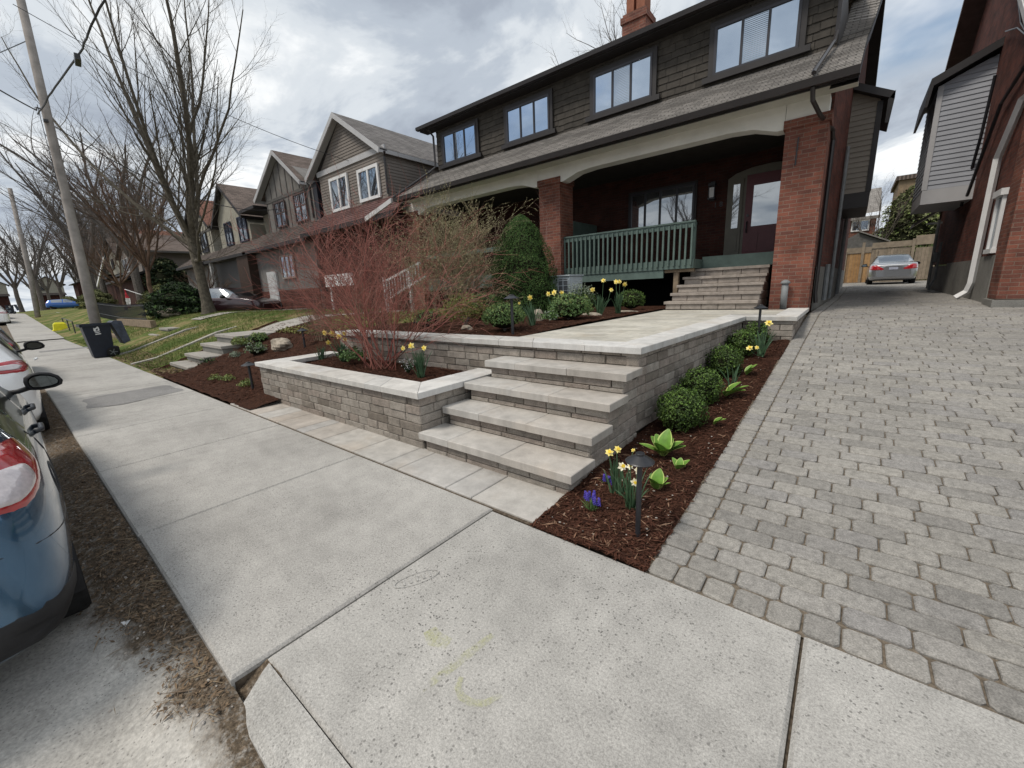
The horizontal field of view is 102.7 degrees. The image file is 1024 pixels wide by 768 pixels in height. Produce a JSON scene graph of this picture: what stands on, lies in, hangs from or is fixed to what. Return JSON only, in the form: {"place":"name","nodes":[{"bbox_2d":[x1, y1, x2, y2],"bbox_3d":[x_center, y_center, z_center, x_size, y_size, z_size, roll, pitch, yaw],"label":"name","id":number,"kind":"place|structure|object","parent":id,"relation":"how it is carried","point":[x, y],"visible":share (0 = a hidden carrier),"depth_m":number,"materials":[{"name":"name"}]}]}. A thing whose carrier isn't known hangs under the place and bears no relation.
{"place":"outdoors","nodes":[
{"label":"outdoors","id":0,"kind":"place"},
{"bbox_2d":[0,323,122,767],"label":"road","id":1,"kind":"structure","parent":0,"point":[54,710],"depth_m":1.71,"materials":[{"name":"grey asphalt"}]},
{"bbox_2d":[0,336,49,429],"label":"parked car","id":2,"kind":"object","parent":1,"relation":"on","point":[15,368],"visible":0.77,"depth_m":5.06,"materials":[{"name":"white paint"}]},
{"bbox_2d":[0,372,91,663],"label":"parked car","id":3,"kind":"object","parent":1,"relation":"on","point":[44,592],"visible":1,"depth_m":1.72,"materials":[{"name":"blue paint"}]},
{"bbox_2d":[40,389,284,767],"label":"gutter soil","id":4,"kind":"structure","parent":1,"relation":"on","point":[140,740],"depth_m":1.81,"materials":[{"name":"soil"}]},
{"bbox_2d":[41,392,235,760],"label":"leaf litter","id":5,"kind":"object","parent":4,"relation":"on","point":[152,618],"visible":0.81,"depth_m":2.35,"materials":[{"name":"brown plant"}]},
{"bbox_2d":[244,663,350,767],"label":"curb","id":6,"kind":"structure","parent":1,"relation":"on","point":[284,730],"depth_m":1.49,"materials":[{"name":"concrete"}]},
{"bbox_2d":[16,306,384,377],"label":"lawn","id":7,"kind":"structure","parent":0,"point":[74,315],"depth_m":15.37,"materials":[{"name":"green plant"}]},
{"bbox_2d":[7,188,40,317],"bbox_3d":[-43.756,-11.495,36.706,0.380,11.319,0.929,8,17,38],"label":"utility pole","id":8,"kind":"object","parent":7,"relation":"on","point":[36,309],"visible":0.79,"depth_m":36.72,"materials":[{"name":"wood"}]},
{"bbox_2d":[0,229,49,308],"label":"street tree","id":9,"kind":"object","parent":7,"relation":"on","point":[23,279],"visible":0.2,"depth_m":88.16,"materials":[{"name":"brown plant"}]},
{"bbox_2d":[0,222,55,312],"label":"street tree","id":10,"kind":"object","parent":7,"relation":"on","point":[14,285],"visible":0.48,"depth_m":73.79,"materials":[{"name":"brown plant"}]},
{"bbox_2d":[0,203,68,310],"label":"street tree","id":11,"kind":"object","parent":7,"relation":"on","point":[36,267],"visible":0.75,"depth_m":66.80,"materials":[{"name":"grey plant"}]},
{"bbox_2d":[9,243,63,309],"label":"street tree","id":12,"kind":"object","parent":7,"relation":"on","point":[42,284],"visible":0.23,"depth_m":101.80,"materials":[{"name":"brown plant"}]},
{"bbox_2d":[9,215,70,298],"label":"street tree","id":13,"kind":"object","parent":7,"relation":"on","point":[56,282],"visible":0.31,"depth_m":82.12,"materials":[{"name":"brown plant"}]},
{"bbox_2d":[2,201,86,282],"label":"street tree","id":14,"kind":"object","parent":7,"relation":"on","point":[75,273],"visible":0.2,"depth_m":73.45,"materials":[{"name":"brown plant"}]},
{"bbox_2d":[16,0,101,323],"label":"utility pole","id":15,"kind":"object","parent":7,"relation":"on","point":[77,244],"visible":0.85,"depth_m":12.32,"materials":[{"name":"wood"}]},
{"bbox_2d":[37,0,105,114],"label":"overhead cable","id":16,"kind":"object","parent":15,"relation":"attached to","point":[79,52],"visible":0.96,"depth_m":9.12,"materials":[{"name":"black metal"}]},
{"bbox_2d":[0,185,118,289],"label":"street tree","id":17,"kind":"object","parent":7,"relation":"on","point":[70,249],"visible":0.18,"depth_m":55.69,"materials":[{"name":"brown plant"}]},
{"bbox_2d":[45,299,78,308],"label":"parked hatchback","id":18,"kind":"object","parent":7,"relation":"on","point":[58,303],"visible":0.76,"depth_m":63.39,"materials":[{"name":"blue paint"}]},
{"bbox_2d":[0,122,134,289],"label":"street tree","id":19,"kind":"object","parent":7,"relation":"on","point":[39,196],"visible":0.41,"depth_m":37.31,"materials":[{"name":"grey plant"}]},
{"bbox_2d":[23,142,150,292],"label":"street tree","id":20,"kind":"object","parent":7,"relation":"on","point":[103,288],"visible":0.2,"depth_m":48.59,"materials":[{"name":"brown plant"}]},
{"bbox_2d":[22,211,167,308],"bbox_3d":[-26.854,-8.106,27.152,6.256,7.028,6.182,-6,13,-15],"label":"budding tree","id":21,"kind":"object","parent":7,"relation":"on","point":[120,282],"visible":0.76,"depth_m":27.20,"materials":[{"name":"brown plant"}]},
{"bbox_2d":[75,289,118,308],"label":"olive hedge","id":22,"kind":"object","parent":7,"relation":"on","point":[101,296],"visible":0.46,"depth_m":38.16,"materials":[{"name":"green plant"}]},
{"bbox_2d":[15,110,184,292],"bbox_3d":[-21.390,-9.267,23.367,6.627,10.816,7.529,8,17,38],"label":"budding tree","id":23,"kind":"object","parent":7,"relation":"on","point":[140,256],"visible":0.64,"depth_m":23.16,"materials":[{"name":"brown plant"}]},
{"bbox_2d":[0,85,199,306],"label":"street tree","id":24,"kind":"object","parent":7,"relation":"on","point":[137,282],"visible":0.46,"depth_m":29.63,"materials":[{"name":"grey plant"}]},
{"bbox_2d":[76,320,130,357],"bbox_3d":[-12.778,-1.417,12.858,0.780,1.105,1.050,8,17,38],"label":"wheeled bin","id":25,"kind":"object","parent":7,"relation":"on","point":[98,339],"visible":0.98,"depth_m":12.64,"materials":[{"name":"black plastic"}]},
{"bbox_2d":[103,237,123,304],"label":"cream house","id":26,"kind":"structure","parent":7,"relation":"on","point":[111,289],"depth_m":50.17,"materials":[{"name":"paint"}]},
{"bbox_2d":[74,319,156,337],"bbox_3d":[-21.289,-2.995,21.518,15.600,0.780,1.180,8,17,38],"label":"timber edging","id":27,"kind":"object","parent":7,"relation":"on","point":[141,323],"visible":0.36,"depth_m":18.20,"materials":[{"name":"wood"}]},
{"bbox_2d":[97,302,146,320],"bbox_3d":[-21.736,-3.941,22.580,13.414,1.298,0.036,8,17,38],"label":"iron fence","id":28,"kind":"object","parent":7,"relation":"on","point":[106,311],"visible":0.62,"depth_m":22.26,"materials":[{"name":"black metal"}]},
{"bbox_2d":[70,124,185,245],"bbox_3d":[-35.624,-14.609,37.838,9.537,15.229,13.091,-10,15,-29],"label":"street tree","id":29,"kind":"object","parent":7,"relation":"on","point":[129,224],"visible":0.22,"depth_m":37.20,"materials":[{"name":"brown plant"}]},
{"bbox_2d":[0,0,278,314],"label":"maple tree","id":30,"kind":"object","parent":7,"relation":"on","point":[191,176],"visible":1,"depth_m":15.95,"materials":[{"name":"grey plant"}]},
{"bbox_2d":[96,233,190,304],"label":"brown roofed house","id":31,"kind":"structure","parent":7,"relation":"on","point":[177,253],"depth_m":35.09,"materials":[{"name":"beige"}]},
{"bbox_2d":[113,350,181,374],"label":"lawn litter","id":32,"kind":"object","parent":7,"relation":"on","point":[121,359],"visible":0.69,"depth_m":10.63,"materials":[{"name":"brown plant"}]},
{"bbox_2d":[141,257,188,290],"bbox_3d":[-28.776,-8.350,34.339,5.072,4.418,4.347,8,17,38],"label":"cedar tree","id":33,"kind":"object","parent":7,"relation":"on","point":[164,271],"visible":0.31,"depth_m":33.31,"materials":[{"name":"green plant"}]},
{"bbox_2d":[140,281,200,317],"bbox_3d":[-16.689,-4.255,20.647,5.245,1.799,3.333,8,17,38],"label":"yew bush","id":34,"kind":"object","parent":7,"relation":"on","point":[182,297],"visible":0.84,"depth_m":19.47,"materials":[{"name":"green plant"}]},
{"bbox_2d":[176,200,222,288],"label":"slatted house","id":35,"kind":"structure","parent":7,"relation":"on","point":[208,252],"depth_m":28.30,"materials":[{"name":"beige paint"}]},
{"bbox_2d":[170,330,276,369],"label":"garden steps","id":36,"kind":"structure","parent":7,"relation":"on","point":[221,345],"depth_m":10.09,"materials":[{"name":"concrete"}]},
{"bbox_2d":[203,183,270,296],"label":"cream house","id":37,"kind":"structure","parent":7,"relation":"on","point":[238,266],"depth_m":24.11,"materials":[{"name":"paint"}]},
{"bbox_2d":[196,287,280,310],"bbox_3d":[-14.352,-4.184,20.886,4.720,1.468,2.310,0,13,10],"label":"parked sedan","id":38,"kind":"object","parent":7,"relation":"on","point":[227,299],"visible":0.49,"depth_m":20.03,"materials":[{"name":"grey paint"}]},
{"bbox_2d":[150,320,356,408],"bbox_3d":[-5.277,-0.720,9.001,6.700,1.036,3.350,8,17,38],"label":"mulch bed","id":39,"kind":"object","parent":7,"relation":"on","point":[258,399],"visible":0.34,"depth_m":8.22,"materials":[{"name":"brown wood"}]},
{"bbox_2d":[270,338,292,351],"bbox_3d":[-5.014,-0.831,8.878,0.739,0.342,0.393,8,17,38],"label":"garden rock","id":40,"kind":"object","parent":39,"relation":"on","point":[280,344],"visible":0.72,"depth_m":8.68,"materials":[{"name":"beige stone"}]},
{"bbox_2d":[298,301,339,340],"bbox_3d":[-3.938,-1.292,8.410,0.833,0.810,0.758,-5,13,-10],"label":"twiggy clump","id":41,"kind":"object","parent":39,"relation":"on","point":[320,338],"visible":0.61,"depth_m":8.48,"materials":[{"name":"brown plant"}]},
{"bbox_2d":[242,150,325,308],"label":"stucco house","id":42,"kind":"structure","parent":7,"relation":"on","point":[281,169],"depth_m":19.96,"materials":[{"name":"brown concrete"}]},
{"bbox_2d":[266,271,281,307],"bbox_3d":[-12.435,-4.914,21.416,1.100,1.850,0.120,8,17,38],"label":"door","id":43,"kind":"structure","parent":42,"relation":"in","point":[272,275],"depth_m":21.21,"materials":[{"name":"white paint"}]},
{"bbox_2d":[273,199,288,228],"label":"window","id":44,"kind":"structure","parent":42,"relation":"in","point":[280,204],"depth_m":20.54,"materials":[{"name":"grey glass"}]},
{"bbox_2d":[292,191,308,222],"bbox_3d":[-9.930,-8.299,19.224,1.220,1.250,0.070,8,17,38],"label":"window","id":45,"kind":"structure","parent":42,"relation":"in","point":[300,196],"depth_m":19.17,"materials":[{"name":"grey glass"}]},
{"bbox_2d":[300,112,463,309],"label":"sided house","id":46,"kind":"structure","parent":7,"relation":"on","point":[376,151],"depth_m":16.01,"materials":[{"name":"beige wood"}]},
{"bbox_2d":[328,172,351,212],"bbox_3d":[-7.174,-7.932,17.033,1.420,1.320,0.070,8,17,38],"label":"window","id":47,"kind":"structure","parent":46,"relation":"in","point":[343,186],"depth_m":16.99,"materials":[{"name":"glass"}]},
{"bbox_2d":[356,163,381,202],"bbox_3d":[-5.499,-7.690,15.706,1.400,1.180,0.070,8,17,38],"label":"window","id":48,"kind":"structure","parent":46,"relation":"in","point":[369,185],"depth_m":15.66,"materials":[{"name":"white paint"}]},
{"bbox_2d":[392,0,895,311],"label":"brick house","id":49,"kind":"structure","parent":7,"relation":"on","point":[652,158],"depth_m":9.51,"materials":[{"name":"red brick"}]},
{"bbox_2d":[439,118,482,169],"bbox_3d":[-1.724,-7.782,13.312,1.920,1.110,0.085,8,17,38],"label":"window","id":50,"kind":"structure","parent":49,"relation":"in","point":[460,144],"depth_m":13.28,"materials":[{"name":"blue glass"}]},
{"bbox_2d":[501,88,555,149],"bbox_3d":[0.421,-7.485,11.609,1.910,1.110,0.085,8,17,38],"label":"window","id":51,"kind":"structure","parent":49,"relation":"in","point":[528,119],"depth_m":11.58,"materials":[{"name":"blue glass"}]},
{"bbox_2d":[585,45,660,122],"bbox_3d":[2.629,-7.179,9.856,1.900,1.110,0.085,8,17,38],"label":"window","id":52,"kind":"structure","parent":49,"relation":"in","point":[628,83],"depth_m":9.81,"materials":[{"name":"clear glass"}]},
{"bbox_2d":[628,180,697,228],"bbox_3d":[4.067,-4.813,11.208,1.960,1.085,0.085,8,17,38],"label":"window","id":53,"kind":"structure","parent":49,"relation":"in","point":[674,203],"depth_m":11.15,"materials":[{"name":"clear glass"}]},
{"bbox_2d":[664,264,771,308],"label":"porch steps","id":54,"kind":"structure","parent":49,"relation":"attached to","point":[703,290],"depth_m":8.54,"materials":[{"name":"stone"}]},
{"bbox_2d":[702,0,810,85],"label":"window","id":55,"kind":"structure","parent":49,"relation":"in","point":[769,32],"depth_m":8.10,"materials":[{"name":"clear glass"}]},
{"bbox_2d":[741,169,781,253],"bbox_3d":[6.010,-4.020,9.700,0.900,1.880,0.104,8,17,38],"label":"door","id":56,"kind":"structure","parent":49,"relation":"in","point":[763,189],"depth_m":9.76,"materials":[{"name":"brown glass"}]},
{"bbox_2d":[6,313,492,690],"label":"sidewalk","id":57,"kind":"structure","parent":0,"point":[262,540],"depth_m":3.05,"materials":[{"name":"concrete"}]},
{"bbox_2d":[82,385,182,407],"bbox_3d":[-6.513,0.198,7.065,1.332,0.001,1.267,8,17,38],"label":"asphalt patch","id":58,"kind":"object","parent":57,"relation":"on","point":[125,397],"visible":1,"depth_m":7.01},
{"bbox_2d":[258,310,409,330],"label":"garden path","id":59,"kind":"structure","parent":0,"point":[294,321],"depth_m":11.55,"materials":[{"name":"grey stone"}]},
{"bbox_2d":[230,401,564,522],"bbox_3d":[-1.915,0.609,4.635,5.712,0.104,0.455,8,17,38],"label":"path border","id":60,"kind":"object","parent":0,"point":[526,501],"visible":0.73,"depth_m":3.66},
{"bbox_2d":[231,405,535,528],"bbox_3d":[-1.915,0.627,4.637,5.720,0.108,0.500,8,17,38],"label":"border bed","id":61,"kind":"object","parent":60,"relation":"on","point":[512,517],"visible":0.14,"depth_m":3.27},
{"bbox_2d":[19,303,811,404],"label":"ground","id":62,"kind":"structure","parent":0,"point":[806,314],"depth_m":10.01,"materials":[{"name":"brown soil"}]},
{"bbox_2d":[26,276,66,309],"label":"cream house","id":63,"kind":"structure","parent":62,"relation":"on","point":[53,292],"depth_m":110.42,"materials":[{"name":"brick"}]},
{"bbox_2d":[255,351,491,448],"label":"planter wall","id":64,"kind":"structure","parent":62,"relation":"on","point":[403,410],"depth_m":4.63,"materials":[{"name":"stone"}]},
{"bbox_2d":[307,355,463,381],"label":"planter mulch","id":65,"kind":"object","parent":64,"relation":"in","point":[379,369],"visible":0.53,"depth_m":5.56,"materials":[{"name":"brown wood"}]},
{"bbox_2d":[229,154,542,370],"bbox_3d":[-1.832,-1.534,5.397,4.834,2.746,3.424,8,17,38],"label":"red twig shrub","id":66,"kind":"object","parent":65,"relation":"on","point":[362,337],"visible":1,"depth_m":5.39,"materials":[{"name":"red plant"}]},
{"bbox_2d":[401,342,430,377],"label":"daffodil clump","id":67,"kind":"object","parent":65,"relation":"on","point":[419,363],"visible":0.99,"depth_m":4.93,"materials":[{"name":"green plant"}]},
{"bbox_2d":[418,356,642,493],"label":"stone steps","id":68,"kind":"structure","parent":62,"relation":"on","point":[534,421],"depth_m":3.66,"materials":[{"name":"beige stone"}]},
{"bbox_2d":[335,308,808,490],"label":"walkway wall","id":69,"kind":"structure","parent":62,"relation":"on","point":[665,360],"depth_m":4.57,"materials":[{"name":"stone"}]},
{"bbox_2d":[520,310,783,341],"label":"walkway","id":70,"kind":"structure","parent":69,"relation":"on","point":[626,329],"depth_m":5.81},
{"bbox_2d":[69,341,803,767],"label":"sidewalk bed","id":71,"kind":"object","parent":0,"point":[239,683],"visible":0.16,"depth_m":1.68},
{"bbox_2d":[268,511,1023,767],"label":"driveway apron","id":72,"kind":"object","parent":71,"relation":"on","point":[499,641],"visible":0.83,"depth_m":1.59,"materials":[{"name":"concrete"}]},
{"bbox_2d":[0,0,963,311],"label":"sky","id":73,"kind":"structure","parent":0,"point":[399,66],"materials":[{"name":"grey"}]},
{"bbox_2d":[366,306,665,336],"bbox_3d":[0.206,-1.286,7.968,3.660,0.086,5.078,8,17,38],"label":"bed mulch","id":74,"kind":"object","parent":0,"point":[506,328],"visible":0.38,"depth_m":6.55,"materials":[{"name":"brown wood"}]},
{"bbox_2d":[366,160,539,318],"bbox_3d":[-1.249,-3.010,8.896,3.774,3.130,3.352,-7,14,-18],"label":"budding shrub","id":75,"kind":"object","parent":74,"relation":"on","point":[468,255],"visible":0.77,"depth_m":8.45,"materials":[{"name":"plant"}]},
{"bbox_2d":[440,290,487,324],"bbox_3d":[-0.796,-1.183,6.516,0.860,0.608,0.819,8,17,38],"label":"yellow shrub","id":76,"kind":"object","parent":74,"relation":"on","point":[478,310],"visible":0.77,"depth_m":6.42,"materials":[{"name":"green plant"}]},
{"bbox_2d":[460,291,502,319],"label":"dark boxwood","id":77,"kind":"object","parent":74,"relation":"on","point":[490,302],"visible":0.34,"depth_m":7.48,"materials":[{"name":"green plant"}]},
{"bbox_2d":[481,301,526,330],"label":"round shrub","id":78,"kind":"object","parent":74,"relation":"on","point":[498,316],"visible":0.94,"depth_m":5.60,"materials":[{"name":"green plant"}]},
{"bbox_2d":[484,214,559,313],"bbox_3d":[0.232,-2.659,9.167,1.738,2.189,1.770,8,17,38],"label":"dwarf spruce","id":79,"kind":"object","parent":74,"relation":"on","point":[524,252],"visible":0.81,"depth_m":8.72,"materials":[{"name":"green plant"}]},
{"bbox_2d":[550,274,583,299],"bbox_3d":[1.298,-2.204,9.865,0.650,0.810,0.682,8,17,38],"label":"air conditioner","id":80,"kind":"object","parent":74,"relation":"on","point":[563,282],"visible":0.43,"depth_m":9.55,"materials":[{"name":"grey metal"}]},
{"bbox_2d":[546,293,594,318],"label":"shrub","id":81,"kind":"object","parent":74,"relation":"on","point":[567,306],"visible":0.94,"depth_m":6.82,"materials":[{"name":"green plant"}]},
{"bbox_2d":[618,289,645,309],"bbox_3d":[2.616,-1.841,8.961,0.637,0.488,0.651,8,17,38],"label":"box ball","id":82,"kind":"object","parent":74,"relation":"on","point":[632,299],"visible":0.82,"depth_m":8.80,"materials":[{"name":"green plant"}]},
{"bbox_2d":[530,339,789,571],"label":"mulch","id":83,"kind":"object","parent":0,"point":[589,543],"visible":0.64,"depth_m":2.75,"materials":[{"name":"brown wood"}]},
{"bbox_2d":[603,446,634,495],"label":"daffodil clump","id":84,"kind":"object","parent":83,"relation":"on","point":[616,472],"visible":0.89,"depth_m":2.92,"materials":[{"name":"green plant"}]},
{"bbox_2d":[614,462,651,509],"bbox_3d":[0.829,0.670,2.736,0.288,0.364,0.181,-7,14,-21],"label":"daffodil clump","id":85,"kind":"object","parent":83,"relation":"on","point":[630,497],"visible":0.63,"depth_m":2.73,"materials":[{"name":"green plant"}]},
{"bbox_2d":[625,451,654,536],"bbox_3d":[0.751,0.681,2.424,0.166,0.585,0.166,8,17,38],"label":"path light","id":86,"kind":"object","parent":83,"relation":"on","point":[639,460],"visible":0.98,"depth_m":2.38,"materials":[{"name":"black metal"}]},
{"bbox_2d":[541,365,763,560],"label":"mulch slivers","id":87,"kind":"object","parent":83,"relation":"on","point":[607,543],"visible":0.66,"depth_m":2.69,"materials":[{"name":"brown wood"}]},
{"bbox_2d":[649,468,667,488],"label":"hosta","id":88,"kind":"object","parent":83,"relation":"on","point":[657,479],"visible":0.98,"depth_m":2.94,"materials":[{"name":"green plant"}]},
{"bbox_2d":[639,429,685,455],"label":"hosta","id":89,"kind":"object","parent":83,"relation":"on","point":[664,443],"visible":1,"depth_m":3.37,"materials":[{"name":"green plant"}]},
{"bbox_2d":[654,383,709,431],"bbox_3d":[1.607,0.237,3.911,0.498,0.479,0.517,8,17,38],"label":"boxwood","id":90,"kind":"object","parent":83,"relation":"on","point":[678,407],"visible":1,"depth_m":3.81,"materials":[{"name":"green plant"}]},
{"bbox_2d":[678,364,725,404],"bbox_3d":[2.041,0.025,4.413,0.479,0.469,0.465,8,17,38],"label":"boxwood","id":91,"kind":"object","parent":83,"relation":"on","point":[702,382],"visible":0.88,"depth_m":4.30,"materials":[{"name":"green plant"}]},
{"bbox_2d":[705,344,744,376],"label":"boxwood","id":92,"kind":"object","parent":83,"relation":"on","point":[724,358],"visible":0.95,"depth_m":5.04,"materials":[{"name":"green plant"}]},
{"bbox_2d":[725,327,757,356],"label":"boxwood","id":93,"kind":"object","parent":83,"relation":"on","point":[743,339],"visible":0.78,"depth_m":5.67,"materials":[{"name":"green plant"}]},
{"bbox_2d":[746,321,776,356],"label":"daffodil clump","id":94,"kind":"object","parent":83,"relation":"on","point":[760,348],"visible":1,"depth_m":5.45,"materials":[{"name":"green plant"}]},
{"bbox_2d":[645,281,1023,723],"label":"driveway","id":95,"kind":"structure","parent":0,"point":[960,586],"depth_m":2.63,"materials":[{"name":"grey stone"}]},
{"bbox_2d":[843,234,934,282],"bbox_3d":[21.502,-7.214,23.976,4.690,2.500,0.150,8,17,38],"label":"cedar fence","id":96,"kind":"object","parent":95,"relation":"on","point":[862,255],"visible":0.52,"depth_m":23.70,"materials":[{"name":"brown wood"}]},
{"bbox_2d":[861,254,920,284],"bbox_3d":[19.533,-5.923,21.146,2.310,1.468,4.737,8,17,38],"label":"parked sedan","id":97,"kind":"object","parent":95,"relation":"on","point":[904,267],"visible":0.98,"depth_m":19.62,"materials":[{"name":"silver metal"}]},
{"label":"back garden","id":98,"kind":"structure","parent":0,"visible":0},
{"bbox_2d":[848,187,881,237],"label":"brick house","id":99,"kind":"structure","parent":98,"relation":"on","point":[874,192],"depth_m":29.31,"materials":[{"name":"grey concrete"}]},
{"bbox_2d":[844,231,890,282],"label":"garden shed","id":100,"kind":"structure","parent":98,"relation":"on","point":[859,239],"depth_m":26.46,"materials":[{"name":"grey wood"}]},
{"bbox_2d":[850,175,927,238],"bbox_3d":[24.023,-10.149,26.936,4.548,7.278,4.368,8,17,38],"label":"tree","id":101,"kind":"object","parent":98,"relation":"on","point":[879,217],"visible":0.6,"depth_m":26.01,"materials":[{"name":"brown plant"}]},
{"bbox_2d":[890,173,916,208],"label":"townhouse","id":102,"kind":"structure","parent":98,"relation":"on","point":[903,182],"depth_m":30.34,"materials":[{"name":"brown concrete"}]},
{"bbox_2d":[872,184,941,280],"bbox_3d":[25.864,-9.671,26.397,5.373,6.684,4.446,8,17,38],"label":"olive evergreen","id":103,"kind":"object","parent":98,"relation":"on","point":[903,232],"visible":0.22,"depth_m":25.83,"materials":[{"name":"green plant"}]},
{"bbox_2d":[910,0,1023,307],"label":"brick house","id":104,"kind":"structure","parent":98,"relation":"on","point":[969,184],"depth_m":8.98,"materials":[{"name":"brick"}]},
{"bbox_2d":[983,187,1009,253],"bbox_3d":[8.729,-2.923,7.404,0.090,1.080,0.580,8,17,38],"label":"window","id":105,"kind":"structure","parent":104,"relation":"in","point":[1000,195],"depth_m":7.31,"materials":[{"name":"white paint"}]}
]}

